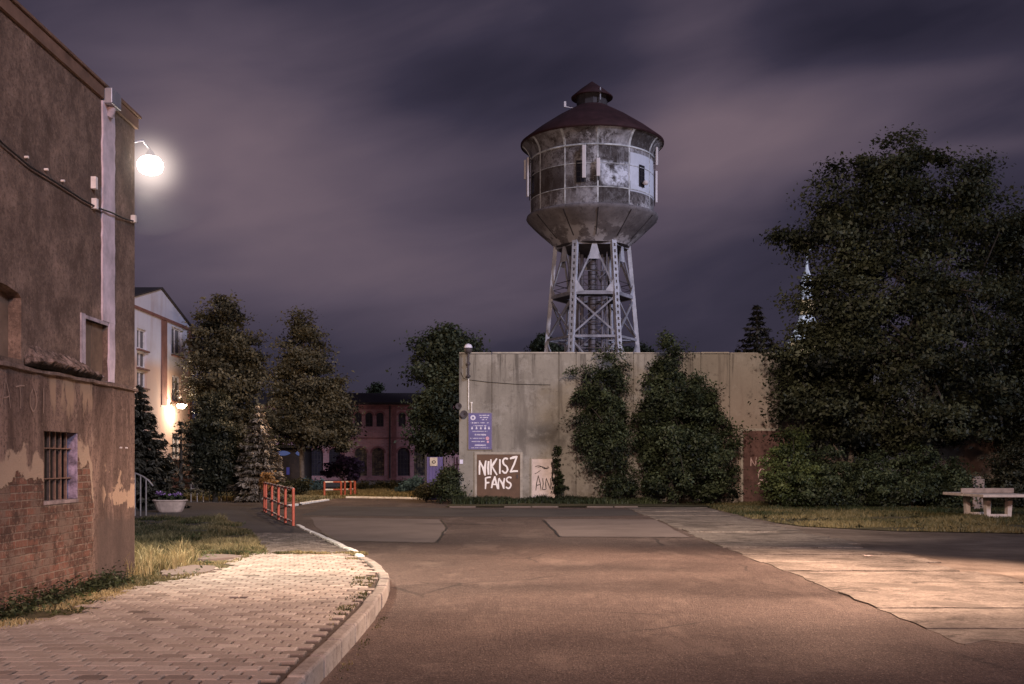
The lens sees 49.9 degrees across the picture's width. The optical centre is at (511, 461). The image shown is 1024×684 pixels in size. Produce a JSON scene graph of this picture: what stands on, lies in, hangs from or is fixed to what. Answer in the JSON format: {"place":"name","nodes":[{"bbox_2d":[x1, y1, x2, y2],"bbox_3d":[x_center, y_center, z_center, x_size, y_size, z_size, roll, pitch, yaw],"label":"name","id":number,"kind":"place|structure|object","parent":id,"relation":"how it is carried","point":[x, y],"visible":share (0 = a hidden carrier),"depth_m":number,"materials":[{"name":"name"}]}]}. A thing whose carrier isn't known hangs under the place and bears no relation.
{"place":"outdoors","nodes":[
{"label":"outdoors","id":0,"kind":"place"},
{"bbox_2d":[0,513,267,629],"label":"grass","id":1,"kind":"structure","parent":0,"point":[219,528],"depth_m":21.00,"materials":[{"name":"green plant"}]},
{"bbox_2d":[0,560,139,621],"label":"weeds","id":2,"kind":"object","parent":1,"relation":"on","point":[100,583],"visible":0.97,"depth_m":11.64,"materials":[{"name":"green plant"}]},
{"bbox_2d":[124,538,204,576],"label":"grass","id":3,"kind":"structure","parent":1,"relation":"on","point":[181,559],"depth_m":15.57,"materials":[{"name":"plant"}]},
{"bbox_2d":[159,565,215,575],"bbox_3d":[-4.417,1.494,15.045,0.686,0.052,1.375,0,0,0],"label":"broken slab","id":4,"kind":"object","parent":1,"relation":"on","point":[189,569],"depth_m":14.88,"materials":[{"name":"concrete"}]},
{"bbox_2d":[135,287,193,488],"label":"plastered house","id":5,"kind":"structure","parent":0,"point":[160,317],"depth_m":56.81,"materials":[{"name":"paint"}]},
{"bbox_2d":[136,328,149,352],"bbox_3d":[-18.113,-5.950,53.800,0.305,1.100,1.600,0,0,0],"label":"window","id":6,"kind":"structure","parent":5,"relation":"in","point":[140,333],"depth_m":54.08,"materials":[{"name":"clear glass"}]},
{"bbox_2d":[136,351,149,370],"bbox_3d":[-18.113,-4.950,53.800,0.305,0.900,1.600,0,0,0],"label":"window","id":7,"kind":"structure","parent":5,"relation":"in","point":[140,355],"depth_m":54.08,"materials":[{"name":"clear glass"}]},
{"bbox_2d":[136,370,149,389],"bbox_3d":[-18.113,-4.000,53.800,0.305,0.900,1.600,0,0,0],"label":"window","id":8,"kind":"structure","parent":5,"relation":"in","point":[140,375],"depth_m":54.08,"materials":[{"name":"clear glass"}]},
{"bbox_2d":[172,433,178,458],"bbox_3d":[-18.113,-0.800,59.350,0.305,1.500,1.700,0,0,0],"label":"window","id":9,"kind":"structure","parent":5,"relation":"in","point":[173,434],"depth_m":59.67,"materials":[{"name":"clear glass"}]},
{"bbox_2d":[172,375,180,402],"bbox_3d":[-18.113,-3.925,59.350,0.305,1.450,1.700,0,0,0],"label":"window","id":10,"kind":"structure","parent":5,"relation":"in","point":[174,385],"depth_m":59.50,"materials":[{"name":"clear glass"}]},
{"bbox_2d":[171,327,184,358],"bbox_3d":[-18.113,-6.450,59.400,0.305,1.600,2.000,0,0,0],"label":"window","id":11,"kind":"structure","parent":5,"relation":"in","point":[175,332],"depth_m":59.71,"materials":[{"name":"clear glass"}]},
{"bbox_2d":[172,401,186,408],"bbox_3d":[-17.694,-3.030,58.500,0.828,0.399,0.532,0,0,0],"label":"wall lamp","id":12,"kind":"object","parent":5,"relation":"attached to","point":[180,406],"visible":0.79,"depth_m":58.33,"materials":[{"name":"glass"}]},
{"bbox_2d":[0,503,378,683],"bbox_3d":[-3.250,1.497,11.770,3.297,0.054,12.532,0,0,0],"label":"pavement","id":13,"kind":"structure","parent":0,"point":[235,622],"depth_m":9.76,"materials":[{"name":"grey concrete"}]},
{"bbox_2d":[135,385,191,509],"bbox_3d":[-12.900,-0.349,38.471,3.457,4.722,3.551,0,0,0],"label":"spruce tree","id":14,"kind":"object","parent":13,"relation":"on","point":[155,468],"visible":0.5,"depth_m":38.21,"materials":[{"name":"green plant"}]},
{"bbox_2d":[198,554,241,560],"bbox_3d":[-4.684,1.498,17.143,0.880,0.060,0.947,0,0,34],"label":"broken slab","id":15,"kind":"object","parent":13,"relation":"on","point":[220,557],"depth_m":16.93,"materials":[{"name":"concrete"}]},
{"bbox_2d":[256,470,280,503],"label":"shrub","id":16,"kind":"object","parent":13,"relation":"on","point":[267,477],"visible":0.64,"depth_m":39.44,"materials":[{"name":"orange plant"}]},
{"bbox_2d":[187,549,367,554],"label":"weeds","id":17,"kind":"object","parent":13,"relation":"on","point":[233,552],"visible":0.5,"depth_m":17.80,"materials":[{"name":"green plant"}]},
{"bbox_2d":[329,555,375,624],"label":"weeds","id":18,"kind":"object","parent":13,"relation":"on","point":[369,578],"visible":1,"depth_m":12.38,"materials":[{"name":"green plant"}]},
{"bbox_2d":[135,510,307,532],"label":"path","id":19,"kind":"structure","parent":0,"point":[259,521],"depth_m":31.46,"materials":[{"name":"grey asphalt"}]},
{"bbox_2d":[135,473,153,515],"bbox_3d":[-11.137,0.962,33.000,0.775,1.376,0.054,0,0,0],"label":"handrail","id":20,"kind":"object","parent":19,"relation":"on","point":[146,479],"visible":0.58,"depth_m":32.98,"materials":[{"name":"grey metal"}]},
{"bbox_2d":[152,499,187,511],"bbox_3d":[-11.006,1.410,35.400,1.080,0.400,0.760,0,0,0],"label":"planter","id":21,"kind":"object","parent":19,"relation":"on","point":[169,505],"visible":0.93,"depth_m":35.12,"materials":[{"name":"concrete"}]},
{"bbox_2d":[155,490,186,499],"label":"flowers","id":22,"kind":"object","parent":21,"relation":"in","point":[166,495],"visible":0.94,"depth_m":35.27,"materials":[{"name":"purple plant"}]},
{"bbox_2d":[263,482,294,525],"bbox_3d":[-6.863,1.156,31.990,0.147,1.009,8.774,0,0,-17],"label":"railing","id":23,"kind":"object","parent":19,"relation":"on","point":[265,509],"visible":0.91,"depth_m":30.82,"materials":[{"name":"red metal"}]},
{"bbox_2d":[268,445,316,482],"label":"kiosk","id":24,"kind":"object","parent":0,"point":[290,462],"visible":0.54,"depth_m":66.00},
{"bbox_2d":[286,467,289,474],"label":"lit window","id":25,"kind":"structure","parent":24,"relation":"in","point":[287,468],"depth_m":65.97,"materials":[{"name":"blue glass"}]},
{"bbox_2d":[243,533,347,552],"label":"pavement","id":26,"kind":"structure","parent":0,"point":[282,542],"depth_m":21.65,"materials":[{"name":"grey concrete"}]},
{"bbox_2d":[184,488,416,501],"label":"grass","id":27,"kind":"structure","parent":0,"point":[309,495],"depth_m":51.54,"materials":[{"name":"green plant"}]},
{"bbox_2d":[17,0,1023,445],"label":"sky","id":28,"kind":"structure","parent":0,"point":[357,163],"materials":[{"name":"purple"}]},
{"bbox_2d":[520,82,663,352],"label":"water tower","id":29,"kind":"structure","parent":0,"point":[590,159],"depth_m":77.16,"materials":[{"name":"metal"}]},
{"bbox_2d":[186,477,1023,578],"bbox_3d":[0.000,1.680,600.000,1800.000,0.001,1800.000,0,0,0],"label":"ground","id":30,"kind":"structure","parent":0,"point":[1001,553],"depth_m":22.68,"materials":[{"name":"white concrete"}]},
{"bbox_2d":[0,0,141,615],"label":"brick house","id":31,"kind":"structure","parent":30,"relation":"on","point":[68,389],"depth_m":12.12,"materials":[{"name":"paint"}]},
{"bbox_2d":[44,432,78,505],"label":"window","id":32,"kind":"structure","parent":31,"relation":"in","point":[60,449],"depth_m":12.32,"materials":[{"name":"metal"}]},
{"bbox_2d":[0,140,137,222],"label":"cable","id":33,"kind":"object","parent":31,"relation":"attached to","point":[94,201],"visible":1,"depth_m":12.90,"materials":[{"name":"rubber"}]},
{"bbox_2d":[86,321,102,374],"bbox_3d":[-4.992,-1.345,13.060,0.013,0.630,0.720,0,0,0],"label":"bricked up window","id":34,"kind":"structure","parent":31,"relation":"in","point":[94,332],"depth_m":13.16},
{"bbox_2d":[135,139,163,175],"bbox_3d":[-4.907,-4.073,14.644,0.339,0.426,0.627,0,0,19],"label":"wall lamp","id":35,"kind":"object","parent":31,"relation":"attached to","point":[149,162],"visible":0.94,"depth_m":14.67,"materials":[{"name":"glass"}]},
{"bbox_2d":[164,420,208,495],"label":"spruce tree","id":36,"kind":"object","parent":30,"relation":"on","point":[181,475],"visible":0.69,"depth_m":42.94,"materials":[{"name":"green plant"}]},
{"bbox_2d":[190,484,227,501],"bbox_3d":[-12.865,1.247,46.750,0.058,0.867,1.920,0,0,37],"label":"guard rail","id":37,"kind":"object","parent":30,"relation":"on","point":[191,488],"visible":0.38,"depth_m":46.40,"materials":[{"name":"metal"}]},
{"bbox_2d":[173,385,250,501],"bbox_3d":[-12.505,-0.716,46.496,3.324,5.145,3.484,0,0,0],"label":"yew tree","id":38,"kind":"object","parent":30,"relation":"on","point":[215,443],"visible":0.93,"depth_m":45.97,"materials":[{"name":"green plant"}]},
{"bbox_2d":[167,291,290,490],"bbox_3d":[-14.662,-3.557,57.101,6.046,10.823,5.800,0,0,0],"label":"lime tree","id":39,"kind":"object","parent":30,"relation":"on","point":[223,356],"visible":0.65,"depth_m":56.27,"materials":[{"name":"green plant"}]},
{"bbox_2d":[226,405,291,502],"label":"blue spruce","id":40,"kind":"object","parent":30,"relation":"on","point":[257,453],"visible":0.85,"depth_m":45.70,"materials":[{"name":"green plant"}]},
{"bbox_2d":[241,474,316,494],"bbox_3d":[-11.534,1.141,52.865,4.207,1.296,2.122,0,0,0],"label":"hedge","id":41,"kind":"object","parent":30,"relation":"on","point":[298,485],"visible":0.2,"depth_m":52.78,"materials":[{"name":"green plant"}]},
{"bbox_2d":[289,499,328,505],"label":"road edge kerb","id":42,"kind":"structure","parent":30,"relation":"on","point":[307,502],"depth_m":43.87,"materials":[{"name":"grey concrete"}]},
{"bbox_2d":[301,476,323,490],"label":"shrub","id":43,"kind":"object","parent":30,"relation":"on","point":[319,486],"visible":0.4,"depth_m":57.87,"materials":[{"name":"green plant"}]},
{"bbox_2d":[259,304,366,477],"bbox_3d":[-11.155,-3.369,60.026,6.590,10.304,6.128,0,0,0],"label":"maple tree","id":44,"kind":"object","parent":30,"relation":"on","point":[316,409],"visible":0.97,"depth_m":59.16,"materials":[{"name":"green plant"}]},
{"bbox_2d":[296,524,364,556],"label":"kerb","id":45,"kind":"structure","parent":30,"relation":"on","point":[336,543],"depth_m":22.34,"materials":[{"name":"grey concrete"}]},
{"bbox_2d":[280,556,389,683],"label":"kerb","id":46,"kind":"structure","parent":30,"relation":"on","point":[319,664],"depth_m":9.47,"materials":[{"name":"grey concrete"}]},
{"bbox_2d":[323,481,355,495],"bbox_3d":[-8.129,1.305,52.501,1.852,0.790,0.398,0,0,-44],"label":"railing","id":47,"kind":"object","parent":30,"relation":"on","point":[340,489],"visible":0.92,"depth_m":52.26,"materials":[{"name":"red metal"}]},
{"bbox_2d":[319,454,364,484],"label":"shrub","id":48,"kind":"object","parent":30,"relation":"on","point":[349,466],"visible":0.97,"depth_m":69.68,"materials":[{"name":"purple plant"}]},
{"bbox_2d":[251,393,458,479],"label":"brick hall","id":49,"kind":"structure","parent":30,"relation":"on","point":[382,455],"depth_m":100.00,"materials":[{"name":"brick"}]},
{"bbox_2d":[312,446,324,475],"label":"window","id":50,"kind":"structure","parent":49,"relation":"in","point":[317,457],"depth_m":100.20,"materials":[{"name":"glass"}]},
{"bbox_2d":[327,447,339,465],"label":"window","id":51,"kind":"structure","parent":49,"relation":"in","point":[331,454],"depth_m":100.20,"materials":[{"name":"glass"}]},
{"bbox_2d":[353,411,362,426],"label":"window","id":52,"kind":"structure","parent":49,"relation":"in","point":[359,415],"depth_m":100.20,"materials":[{"name":"glass"}]},
{"bbox_2d":[353,446,367,475],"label":"window","id":53,"kind":"structure","parent":49,"relation":"in","point":[362,453],"depth_m":100.20,"materials":[{"name":"glass"}]},
{"bbox_2d":[364,411,373,426],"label":"window","id":54,"kind":"structure","parent":49,"relation":"in","point":[369,416],"depth_m":100.20,"materials":[{"name":"glass"}]},
{"bbox_2d":[370,446,385,475],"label":"window","id":55,"kind":"structure","parent":49,"relation":"in","point":[378,452],"depth_m":100.20,"materials":[{"name":"glass"}]},
{"bbox_2d":[375,411,384,426],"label":"window","id":56,"kind":"structure","parent":49,"relation":"in","point":[380,416],"depth_m":100.20,"materials":[{"name":"glass"}]},
{"bbox_2d":[397,411,406,426],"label":"window","id":57,"kind":"structure","parent":49,"relation":"in","point":[402,420],"depth_m":100.20,"materials":[{"name":"glass"}]},
{"bbox_2d":[396,446,410,475],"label":"window","id":58,"kind":"structure","parent":49,"relation":"in","point":[403,465],"depth_m":100.20,"materials":[{"name":"glass"}]},
{"bbox_2d":[412,448,424,475],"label":"window","id":59,"kind":"structure","parent":49,"relation":"in","point":[419,468],"depth_m":100.20,"materials":[{"name":"glass"}]},
{"bbox_2d":[335,477,403,490],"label":"hedge","id":60,"kind":"object","parent":30,"relation":"on","point":[377,485],"visible":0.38,"depth_m":63.60,"materials":[{"name":"green plant"}]},
{"bbox_2d":[362,381,386,392],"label":"broadleaf tree","id":61,"kind":"object","parent":30,"relation":"on","point":[376,387],"visible":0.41,"depth_m":117.56,"materials":[{"name":"green plant"}]},
{"bbox_2d":[387,474,424,491],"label":"shrub","id":62,"kind":"object","parent":30,"relation":"on","point":[407,484],"visible":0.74,"depth_m":54.78,"materials":[{"name":"green plant"}]},
{"bbox_2d":[386,319,491,465],"bbox_3d":[-3.793,-2.958,59.976,6.140,9.594,4.664,0,0,0],"label":"lime tree","id":63,"kind":"object","parent":30,"relation":"on","point":[434,412],"visible":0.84,"depth_m":59.22,"materials":[{"name":"green plant"}]},
{"bbox_2d":[449,506,637,506],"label":"verge kerb","id":64,"kind":"structure","parent":30,"relation":"on","point":[548,506],"depth_m":39.95,"materials":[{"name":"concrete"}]},
{"bbox_2d":[524,332,564,353],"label":"broadleaf tree","id":65,"kind":"object","parent":30,"relation":"on","point":[537,344],"visible":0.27,"depth_m":94.69,"materials":[{"name":"green plant"}]},
{"bbox_2d":[448,502,706,505],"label":"verge","id":66,"kind":"structure","parent":30,"relation":"on","point":[566,504],"depth_m":41.93,"materials":[{"name":"grey concrete"}]},
{"bbox_2d":[551,445,569,496],"bbox_3d":[1.926,0.537,44.096,0.777,2.484,0.627,0,0,25],"label":"ivy","id":67,"kind":"object","parent":66,"relation":"on","point":[560,487],"visible":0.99,"depth_m":44.04,"materials":[{"name":"green plant"}]},
{"bbox_2d":[450,493,699,503],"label":"weeds","id":68,"kind":"object","parent":66,"relation":"on","point":[563,499],"visible":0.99,"depth_m":42.76,"materials":[{"name":"green plant"}]},
{"bbox_2d":[559,341,647,500],"bbox_3d":[3.639,-1.482,42.971,3.257,6.502,3.214,0,0,34],"label":"ash tree","id":69,"kind":"object","parent":66,"relation":"on","point":[606,442],"visible":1,"depth_m":42.70,"materials":[{"name":"green plant"}]},
{"bbox_2d":[628,326,757,503],"bbox_3d":[6.748,-1.726,42.499,4.463,7.040,4.513,0,0,-41],"label":"hornbeam tree","id":70,"kind":"object","parent":66,"relation":"on","point":[683,453],"visible":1,"depth_m":42.06,"materials":[{"name":"green plant"}]},
{"bbox_2d":[584,339,656,351],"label":"broadleaf tree","id":71,"kind":"object","parent":30,"relation":"on","point":[644,348],"visible":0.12,"depth_m":94.36,"materials":[{"name":"green plant"}]},
{"bbox_2d":[459,352,1021,502],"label":"concrete hall","id":72,"kind":"structure","parent":30,"relation":"on","point":[528,432],"depth_m":44.30,"materials":[{"name":"beige concrete"}]},
{"bbox_2d":[455,403,461,408],"bbox_3d":[-2.135,-2.235,44.150,0.260,0.260,0.300,0,0,0],"label":"horn fitting","id":73,"kind":"object","parent":72,"relation":"attached to","point":[458,406],"visible":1,"depth_m":44.02,"materials":[{"name":"metal"}]},
{"bbox_2d":[460,410,467,417],"bbox_3d":[-1.921,-1.913,44.150,0.310,0.310,0.300,0,0,0],"label":"horn fitting","id":74,"kind":"object","parent":72,"relation":"attached to","point":[463,413],"visible":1,"depth_m":44.02,"materials":[{"name":"metal"}]},
{"bbox_2d":[464,344,472,377],"bbox_3d":[-1.752,-4.060,44.125,0.340,1.380,0.350,0,0,0],"label":"wall lantern","id":75,"kind":"object","parent":72,"relation":"attached to","point":[468,349],"depth_m":44.05,"materials":[{"name":"metal"}]},
{"bbox_2d":[468,379,472,412],"bbox_3d":[-1.675,-2.575,44.270,0.202,1.550,0.114,0,0,0],"label":"conduit","id":76,"kind":"object","parent":72,"relation":"attached to","point":[471,403],"visible":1,"depth_m":44.25,"materials":[{"name":"metal"}]},
{"bbox_2d":[468,413,491,449],"bbox_3d":[-1.279,-1.238,44.264,0.956,1.480,0.063,0,0,0],"label":"sign board","id":77,"kind":"object","parent":72,"relation":"attached to","point":[479,431],"visible":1,"depth_m":44.24,"materials":[{"name":"purple metal"}]},
{"bbox_2d":[474,452,521,498],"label":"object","id":78,"kind":"structure","parent":72,"relation":"in","point":[495,473],"depth_m":44.28,"materials":[{"name":"metal"}]},
{"bbox_2d":[461,373,543,384],"bbox_3d":[-0.257,-3.354,44.280,3.611,0.525,0.024,0,0,0],"label":"cable","id":79,"kind":"object","parent":72,"relation":"attached to","point":[506,383],"visible":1,"depth_m":44.27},
{"bbox_2d":[735,305,775,352],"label":"conifer tree","id":80,"kind":"object","parent":30,"relation":"on","point":[759,332],"visible":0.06,"depth_m":59.82,"materials":[{"name":"green plant"}]},
{"bbox_2d":[788,249,814,350],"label":"steeple","id":81,"kind":"object","parent":30,"relation":"on","point":[807,271],"visible":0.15,"depth_m":149.50,"materials":[{"name":"grey metal"}]},
{"bbox_2d":[624,506,1023,644],"bbox_3d":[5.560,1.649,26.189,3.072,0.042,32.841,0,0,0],"label":"concrete lane","id":82,"kind":"structure","parent":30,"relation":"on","point":[961,607],"depth_m":15.77,"materials":[{"name":"grey concrete"}]},
{"bbox_2d":[697,500,1023,532],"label":"turf","id":83,"kind":"structure","parent":30,"relation":"on","point":[894,528],"depth_m":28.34,"materials":[{"name":"plant"}]},
{"bbox_2d":[748,425,836,506],"bbox_3d":[9.946,0.205,39.296,3.214,3.170,2.463,0,0,0],"label":"bush","id":84,"kind":"object","parent":83,"relation":"on","point":[779,482],"visible":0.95,"depth_m":39.00,"materials":[{"name":"green plant"}]},
{"bbox_2d":[789,445,876,506],"bbox_3d":[11.202,0.657,39.247,3.448,2.573,2.602,0,0,0],"label":"bush","id":85,"kind":"object","parent":83,"relation":"on","point":[826,493],"visible":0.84,"depth_m":38.86,"materials":[{"name":"green plant"}]},
{"bbox_2d":[748,312,933,481],"bbox_3d":[12.254,-1.981,41.133,6.689,7.553,5.131,0,0,0],"label":"maple tree","id":86,"kind":"object","parent":83,"relation":"on","point":[800,388],"visible":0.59,"depth_m":40.48,"materials":[{"name":"green plant"}]},
{"bbox_2d":[831,447,910,507],"bbox_3d":[12.635,0.718,39.377,3.410,2.598,2.853,0,0,0],"label":"bush","id":87,"kind":"object","parent":83,"relation":"on","point":[878,475],"visible":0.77,"depth_m":38.85,"materials":[{"name":"green plant"}]},
{"bbox_2d":[751,122,1023,506],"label":"maple tree","id":88,"kind":"object","parent":83,"relation":"on","point":[942,318],"visible":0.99,"depth_m":39.19,"materials":[{"name":"green plant"}]},
{"bbox_2d":[866,442,963,506],"bbox_3d":[14.231,0.456,39.341,3.537,2.640,3.097,0,0,0],"label":"bush","id":89,"kind":"object","parent":83,"relation":"on","point":[916,488],"visible":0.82,"depth_m":38.77,"materials":[{"name":"green plant"}]},
{"bbox_2d":[913,455,991,507],"bbox_3d":[15.539,0.922,39.283,2.873,2.363,2.615,0,0,0],"label":"bush","id":90,"kind":"object","parent":83,"relation":"on","point":[958,476],"visible":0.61,"depth_m":38.94,"materials":[{"name":"green plant"}]},
{"bbox_2d":[971,476,983,508],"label":"stone pier","id":91,"kind":"structure","parent":83,"relation":"on","point":[974,502],"depth_m":38.80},
{"bbox_2d":[943,488,1023,516],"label":"table tennis","id":92,"kind":"object","parent":83,"relation":"on","point":[988,494],"visible":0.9,"depth_m":32.48,"materials":[{"name":"concrete"}]},
{"bbox_2d":[959,196,1023,463],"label":"broadleaf tree","id":93,"kind":"object","parent":83,"relation":"on","point":[1010,250],"visible":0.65,"depth_m":42.04,"materials":[{"name":"green plant"}]},
{"bbox_2d":[971,441,1023,508],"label":"bush","id":94,"kind":"object","parent":83,"relation":"on","point":[1012,476],"visible":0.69,"depth_m":39.15,"materials":[{"name":"green plant"}]},
{"bbox_2d":[276,498,1023,683],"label":"road","id":95,"kind":"structure","parent":0,"point":[504,600],"depth_m":11.38,"materials":[{"name":"grey asphalt"}]},
{"bbox_2d":[334,617,387,678],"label":"weeds","id":96,"kind":"object","parent":95,"relation":"on","point":[343,664],"visible":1,"depth_m":9.81,"materials":[{"name":"green plant"}]},
{"bbox_2d":[310,517,446,542],"bbox_3d":[-3.092,1.646,27.699,3.616,0.001,11.002,0,0,-12],"label":"road patch","id":97,"kind":"object","parent":95,"relation":"on","point":[388,530],"visible":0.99,"depth_m":26.82,"materials":[{"name":"grey asphalt"}]},
{"bbox_2d":[323,520,447,542],"bbox_3d":[-2.984,1.642,26.780,2.933,0.001,8.776,0,0,0],"label":"tar seam","id":98,"kind":"object","parent":97,"relation":"on","point":[442,533],"visible":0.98,"depth_m":24.24,"materials":[{"name":"black asphalt"}]},
{"bbox_2d":[346,496,446,499],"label":"road edge kerb","id":99,"kind":"structure","parent":95,"relation":"on","point":[382,497],"depth_m":49.66,"materials":[{"name":"grey concrete"}]},
{"bbox_2d":[411,480,437,501],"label":"bush","id":100,"kind":"object","parent":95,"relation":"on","point":[421,492],"visible":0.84,"depth_m":45.08,"materials":[{"name":"green plant"}]},
{"bbox_2d":[425,455,458,500],"bbox_3d":[-2.906,0.675,46.235,1.507,1.950,0.130,0,0,0],"label":"metal fence","id":101,"kind":"object","parent":95,"relation":"on","point":[430,473],"visible":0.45,"depth_m":46.20,"materials":[{"name":"metal"}]},
{"bbox_2d":[430,457,436,465],"bbox_3d":[-3.287,-0.011,46.133,0.315,0.357,0.033,0,0,0],"label":"sign plate","id":102,"kind":"object","parent":101,"relation":"attached to","point":[433,461],"visible":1,"depth_m":46.12,"materials":[{"name":"metal"}]},
{"bbox_2d":[424,463,471,503],"bbox_3d":[-2.535,0.929,43.602,1.914,1.771,1.463,0,0,0],"label":"bush","id":103,"kind":"object","parent":95,"relation":"on","point":[447,483],"visible":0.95,"depth_m":43.41,"materials":[{"name":"green plant"}]},
{"bbox_2d":[302,506,637,516],"bbox_3d":[-1.328,1.646,37.125,10.993,0.001,8.250,0,0,0],"label":"dark road strip","id":104,"kind":"object","parent":95,"relation":"on","point":[391,511],"visible":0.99,"depth_m":35.85,"materials":[{"name":"asphalt"}]},
{"bbox_2d":[544,519,687,536],"bbox_3d":[2.501,1.646,27.922,3.206,0.001,7.841,0,0,0],"label":"road patch","id":105,"kind":"object","parent":95,"relation":"on","point":[608,528],"visible":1,"depth_m":27.23,"materials":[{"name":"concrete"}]},
{"bbox_2d":[543,520,561,536],"bbox_3d":[1.234,1.642,27.022,2.566,0.001,7.630,0,0,-23],"label":"tar seam","id":106,"kind":"object","parent":105,"relation":"on","point":[555,532],"visible":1,"depth_m":26.76,"materials":[{"name":"black asphalt"}]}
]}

